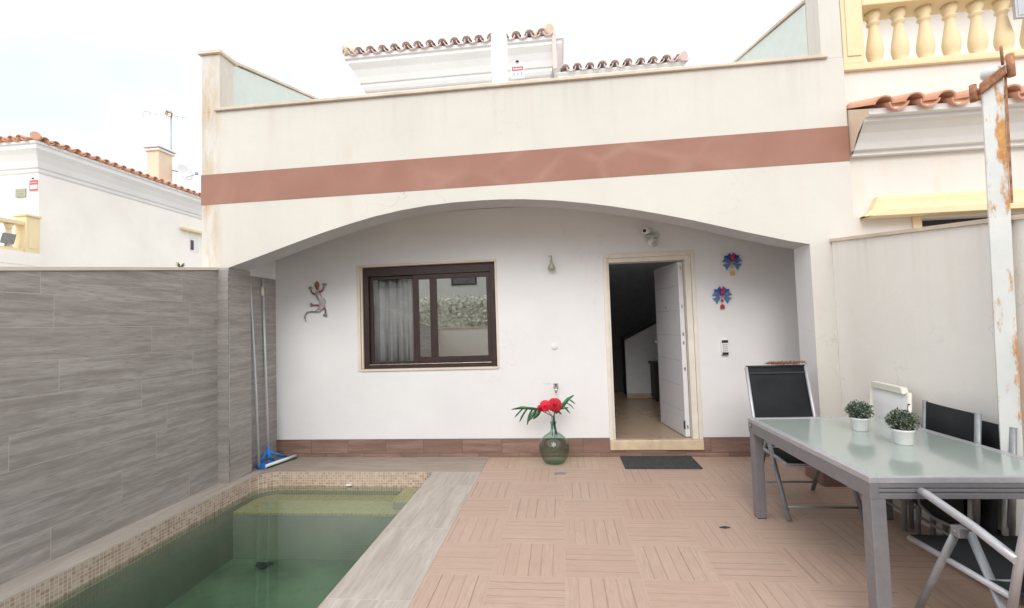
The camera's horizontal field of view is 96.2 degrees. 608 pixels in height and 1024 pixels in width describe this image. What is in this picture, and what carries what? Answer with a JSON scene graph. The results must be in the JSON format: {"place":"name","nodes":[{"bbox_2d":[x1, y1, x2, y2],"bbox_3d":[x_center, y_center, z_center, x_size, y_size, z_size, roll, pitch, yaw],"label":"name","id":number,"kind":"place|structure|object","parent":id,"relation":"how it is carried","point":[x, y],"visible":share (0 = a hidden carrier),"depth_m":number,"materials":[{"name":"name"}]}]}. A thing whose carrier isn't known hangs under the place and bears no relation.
{"place":"outdoors","nodes":[
{"label":"outdoors","id":0,"kind":"place"},
{"bbox_2d":[0,0,800,192],"label":"sky","id":1,"kind":"structure","parent":0,"point":[83,75],"materials":[{"name":"white"}]},
{"bbox_2d":[408,456,1023,607],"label":"courtyard floor","id":2,"kind":"structure","parent":0,"point":[582,532],"depth_m":3.14,"materials":[{"name":"tile"}]},
{"bbox_2d":[197,0,854,486],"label":"terraced house","id":3,"kind":"structure","parent":2,"relation":"on","point":[467,210],"depth_m":5.10,"materials":[{"name":"white paint"}]},
{"bbox_2d":[304,281,326,321],"bbox_3d":[-2.429,-0.031,5.677,0.300,0.496,0.048,-2,-2,6],"label":"gecko ornament","id":4,"kind":"object","parent":3,"relation":"attached to","point":[321,300],"visible":1,"depth_m":5.66,"materials":[{"name":"metal"}]},
{"bbox_2d":[374,279,467,361],"bbox_3d":[-0.980,0.169,5.712,1.523,1.280,0.082,-2,-2,6],"label":"curtain","id":5,"kind":"object","parent":3,"relation":"hanging from","point":[393,320],"visible":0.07,"depth_m":5.76,"materials":[{"name":"grey fabric"}]},
{"bbox_2d":[363,262,496,368],"bbox_3d":[-1.016,0.149,5.620,1.676,1.249,0.078,-2,-2,6],"label":"window","id":6,"kind":"structure","parent":3,"relation":"in","point":[454,305],"depth_m":5.58,"materials":[{"name":"brown metal"}]},
{"bbox_2d":[341,23,563,93],"bbox_3d":[-0.975,-3.229,10.713,4.458,4.417,3.796,-2,-2,6],"label":"storey","id":7,"kind":"object","parent":3,"relation":"on","point":[538,52],"visible":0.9,"depth_m":9.14,"materials":[{"name":"paint"}]},
{"bbox_2d":[511,60,523,78],"bbox_3d":[0.107,-4.526,8.854,0.250,0.337,0.062,-2,-2,6],"label":"alarm sign","id":8,"kind":"object","parent":7,"relation":"attached to","point":[517,70],"visible":1,"depth_m":8.86,"materials":[{"name":"white plastic"}]},
{"bbox_2d":[491,28,508,82],"bbox_3d":[-0.116,-2.155,5.013,0.165,1.735,0.165,-2,-2,6],"label":"rooftop post","id":9,"kind":"object","parent":3,"relation":"on","point":[499,52],"visible":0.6,"depth_m":4.95,"materials":[{"name":"white paint"}]},
{"bbox_2d":[548,255,554,269],"bbox_3d":[0.459,-0.483,5.346,0.093,0.167,0.090,0,-3,-42],"label":"wall hook","id":10,"kind":"object","parent":3,"relation":"attached to","point":[551,266],"depth_m":5.32,"materials":[{"name":"beige metal"}]},
{"bbox_2d":[555,51,690,77],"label":"roof tiles","id":11,"kind":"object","parent":3,"relation":"on","point":[679,59],"depth_m":8.74,"materials":[{"name":"ceramic"}]},
{"bbox_2d":[642,228,651,235],"bbox_3d":[1.541,-0.824,5.237,0.095,0.098,0.154,-3,-3,28],"label":"security camera","id":12,"kind":"object","parent":3,"relation":"attached to","point":[646,231],"visible":0.91,"depth_m":5.20,"materials":[{"name":"white plastic"}]},
{"bbox_2d":[645,234,659,246],"bbox_3d":[1.604,-0.717,5.228,0.160,0.149,0.124,-2,-2,6],"label":"motion sensor light","id":13,"kind":"object","parent":3,"relation":"attached to","point":[652,242],"visible":1,"depth_m":5.21,"materials":[{"name":"white plastic"}]},
{"bbox_2d":[648,361,659,400],"bbox_3d":[2.628,1.291,7.734,0.560,0.640,0.390,-2,-2,6],"label":"cabinet","id":14,"kind":"object","parent":3,"relation":"on","point":[654,374],"visible":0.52,"depth_m":7.61,"materials":[{"name":"brown wood"}]},
{"bbox_2d":[652,262,689,436],"bbox_3d":[1.929,0.531,5.680,0.135,2.014,0.820,-2,-2,-2],"label":"door","id":15,"kind":"structure","parent":3,"relation":"in","point":[670,341],"depth_m":5.57,"materials":[{"name":"white paint"}]},
{"bbox_2d":[712,286,731,308],"bbox_3d":[2.363,-0.072,5.159,0.216,0.257,0.038,-2,-2,6],"label":"glass flower ornament","id":16,"kind":"object","parent":3,"relation":"attached to","point":[718,292],"visible":1,"depth_m":5.16,"materials":[{"name":"blue glass"}]},
{"bbox_2d":[721,340,728,354],"bbox_3d":[2.383,0.486,5.143,0.074,0.170,0.032,-2,-2,6],"label":"wall keypad","id":17,"kind":"object","parent":3,"relation":"attached to","point":[724,348],"depth_m":5.13,"materials":[{"name":"white plastic"}]},
{"bbox_2d":[722,253,741,274],"bbox_3d":[2.478,-0.451,5.162,0.216,0.257,0.038,-2,-2,6],"label":"glass flower ornament","id":18,"kind":"object","parent":3,"relation":"attached to","point":[729,258],"visible":1,"depth_m":5.17,"materials":[{"name":"blue glass"}]},
{"bbox_2d":[539,421,568,464],"bbox_3d":[0.465,1.528,5.093,0.332,0.448,0.332,-2,-2,6],"label":"demijohn vase","id":19,"kind":"object","parent":2,"relation":"on","point":[553,463],"visible":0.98,"depth_m":5.04,"materials":[{"name":"green glass"}]},
{"bbox_2d":[511,395,574,449],"bbox_3d":[0.349,1.320,5.052,0.710,0.623,0.134,-2,-2,6],"label":"flower bouquet","id":20,"kind":"object","parent":19,"relation":"in","point":[555,405],"visible":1,"depth_m":5.07,"materials":[{"name":"red plant"}]},
{"bbox_2d":[620,456,702,468],"bbox_3d":[1.589,1.708,4.955,0.780,0.013,0.430,-2,-2,6],"label":"doormat","id":21,"kind":"object","parent":2,"relation":"on","point":[659,462],"visible":1,"depth_m":4.92,"materials":[{"name":"grey fabric"}]},
{"bbox_2d":[744,364,862,521],"bbox_3d":[2.357,1.085,3.778,0.580,1.095,0.715,-2,-2,6],"label":"folding chair","id":22,"kind":"object","parent":2,"relation":"on","point":[779,390],"visible":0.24,"depth_m":4.06,"materials":[{"name":"black fabric"}]},
{"bbox_2d":[748,416,1023,607],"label":"glass table","id":23,"kind":"object","parent":2,"relation":"on","point":[876,466],"visible":1,"depth_m":2.45,"materials":[{"name":"grey glass"}]},
{"bbox_2d":[844,399,873,431],"bbox_3d":[2.371,0.755,3.135,0.166,0.210,0.176,-2,-2,6],"label":"potted plant","id":24,"kind":"object","parent":23,"relation":"on","point":[859,413],"visible":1,"depth_m":3.10,"materials":[{"name":"green plant"}]},
{"bbox_2d":[884,404,920,445],"bbox_3d":[2.367,0.725,2.780,0.176,0.240,0.177,0,-3,-40],"label":"potted plant","id":25,"kind":"object","parent":23,"relation":"on","point":[903,429],"visible":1,"depth_m":2.75,"materials":[{"name":"green plant"}]},
{"bbox_2d":[870,381,915,530],"bbox_3d":[2.827,1.106,3.477,0.159,0.991,0.558,-2,-3,11],"label":"folded chair","id":26,"kind":"object","parent":2,"relation":"on","point":[885,398],"visible":0.23,"depth_m":3.40,"materials":[{"name":"beige plastic"}]},
{"bbox_2d":[829,214,1023,532],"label":"boundary wall","id":27,"kind":"structure","parent":2,"relation":"on","point":[914,312],"depth_m":3.26,"materials":[{"name":"paint"}]},
{"bbox_2d":[844,7,1023,235],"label":"neighbour house","id":28,"kind":"structure","parent":2,"relation":"on","point":[916,138],"depth_m":4.17,"materials":[{"name":"paint"}]},
{"bbox_2d":[839,0,1023,63],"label":"balustrade","id":29,"kind":"object","parent":28,"relation":"on","point":[854,14],"visible":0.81,"depth_m":4.27,"materials":[{"name":"stone"}]},
{"bbox_2d":[912,216,987,227],"bbox_3d":[4.659,-0.225,4.113,1.990,1.204,0.150,-2,-2,6],"label":"window","id":30,"kind":"structure","parent":28,"relation":"in","point":[917,221],"depth_m":4.24,"materials":[{"name":"glass"}]},
{"bbox_2d":[1012,0,1023,19],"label":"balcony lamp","id":31,"kind":"object","parent":28,"relation":"attached to","point":[1018,8],"visible":1,"depth_m":4.09,"materials":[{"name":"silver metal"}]},
{"bbox_2d":[913,400,981,535],"bbox_3d":[2.790,1.122,2.966,0.165,0.917,0.558,-2,-3,11],"label":"folded chair","id":32,"kind":"object","parent":2,"relation":"on","point":[961,424],"visible":0.39,"depth_m":2.92,"materials":[{"name":"black fabric"}]},
{"bbox_2d":[907,488,1023,607],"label":"folding chair","id":33,"kind":"object","parent":2,"relation":"on","point":[994,565],"visible":1,"depth_m":1.97,"materials":[{"name":"silver metal"}]},
{"bbox_2d":[942,420,1016,535],"bbox_3d":[2.858,1.143,2.837,0.165,0.862,0.558,-2,-3,11],"label":"folded chair","id":34,"kind":"object","parent":2,"relation":"on","point":[989,507],"visible":0.14,"depth_m":2.66,"materials":[{"name":"black fabric"}]},
{"bbox_2d":[969,46,1023,535],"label":"gate post","id":35,"kind":"object","parent":2,"relation":"on","point":[992,87],"visible":0.88,"depth_m":2.65,"materials":[{"name":"white metal"}]},
{"bbox_2d":[970,527,1023,596],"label":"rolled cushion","id":36,"kind":"object","parent":2,"relation":"on","point":[992,533],"visible":0.02,"depth_m":2.64,"materials":[{"name":"black fabric"}]},
{"bbox_2d":[765,360,806,364],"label":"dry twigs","id":37,"kind":"object","parent":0,"point":[784,362],"visible":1,"depth_m":4.12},
{"label":"ground","id":38,"kind":"structure","parent":0,"visible":0},
{"bbox_2d":[0,266,217,584],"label":"boundary wall","id":39,"kind":"structure","parent":38,"relation":"on","point":[108,404],"depth_m":3.56,"materials":[{"name":"grey tile"}]},
{"bbox_2d":[0,471,262,602],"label":"pool coping","id":40,"kind":"object","parent":38,"relation":"on","point":[30,579],"visible":0.5,"depth_m":3.44,"materials":[{"name":"grey tile"}]},
{"bbox_2d":[0,131,274,279],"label":"neighbour house","id":41,"kind":"structure","parent":38,"relation":"on","point":[95,211],"depth_m":12.54,"materials":[{"name":"paint"}]},
{"bbox_2d":[15,188,25,197],"bbox_3d":[-12.008,-2.712,11.219,0.270,0.220,0.044,-2,-2,6],"label":"wall vent","id":42,"kind":"object","parent":41,"relation":"attached to","point":[20,192],"depth_m":11.20,"materials":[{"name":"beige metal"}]},
{"bbox_2d":[0,213,42,253],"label":"balustrade","id":43,"kind":"object","parent":41,"relation":"on","point":[26,229],"visible":0.87,"depth_m":10.83,"materials":[{"name":"stone"}]},
{"bbox_2d":[0,232,15,245],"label":"solar lamp","id":44,"kind":"object","parent":43,"relation":"on","point":[7,238],"visible":1,"depth_m":10.44,"materials":[{"name":"grey metal"}]},
{"bbox_2d":[29,178,38,190],"bbox_3d":[-11.652,-2.913,11.178,0.240,0.324,0.061,-2,-2,6],"label":"alarm sign","id":45,"kind":"object","parent":41,"relation":"attached to","point":[33,184],"visible":1,"depth_m":11.18,"materials":[{"name":"red plastic"}]},
{"bbox_2d":[144,109,185,149],"bbox_3d":[-11.437,-5.418,15.202,1.172,2.170,0.182,0,-3,-31],"label":"tv antenna","id":46,"kind":"object","parent":41,"relation":"attached to","point":[169,114],"visible":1,"depth_m":15.27,"materials":[{"name":"grey metal"}]},
{"bbox_2d":[172,163,198,179],"bbox_3d":[-10.886,-4.444,15.308,0.490,0.580,0.607,-4,-3,35],"label":"satellite dish","id":47,"kind":"object","parent":41,"relation":"attached to","point":[184,171],"visible":1,"depth_m":15.40,"materials":[{"name":"grey metal"}]},
{"bbox_2d":[189,233,198,252],"bbox_3d":[-11.036,-2.120,15.915,0.070,0.620,0.400,-2,-2,6],"label":"window","id":48,"kind":"structure","parent":41,"relation":"in","point":[193,238],"depth_m":15.89,"materials":[{"name":"white metal"}]},
{"bbox_2d":[0,472,429,607],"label":"swimming pool","id":49,"kind":"structure","parent":38,"relation":"in","point":[312,536],"depth_m":4.33,"materials":[{"name":"green liquid"}]},
{"bbox_2d":[255,561,272,567],"bbox_3d":[-2.380,2.490,4.384,0.175,0.032,0.120,-2,-2,6],"label":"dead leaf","id":50,"kind":"object","parent":49,"relation":"on","point":[261,564],"visible":1,"depth_m":4.38,"materials":[{"name":"black plant"}]},
{"bbox_2d":[251,457,488,477],"bbox_3d":[-1.677,1.853,5.180,2.760,0.054,0.839,-2,-2,6],"label":"pool coping","id":51,"kind":"object","parent":38,"relation":"on","point":[430,465],"visible":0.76,"depth_m":5.20,"materials":[{"name":"grey tile"}]},
{"bbox_2d":[250,277,259,469],"bbox_3d":[-2.926,0.780,5.238,0.106,2.176,0.045,-2,-2,6],"label":"pool pole","id":52,"kind":"object","parent":51,"relation":"on","point":[256,402],"visible":0.88,"depth_m":5.23,"materials":[{"name":"white metal"}]},
{"bbox_2d":[256,278,296,468],"bbox_3d":[-2.836,0.780,5.453,0.245,2.185,0.458,-3,-3,22],"label":"pool vacuum","id":53,"kind":"object","parent":51,"relation":"on","point":[273,462],"visible":0.98,"depth_m":5.43,"materials":[{"name":"white metal"}]},
{"bbox_2d":[318,472,480,607],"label":"pool coping","id":54,"kind":"object","parent":38,"relation":"on","point":[390,567],"visible":0.8,"depth_m":3.19,"materials":[{"name":"grey tile"}]}
]}

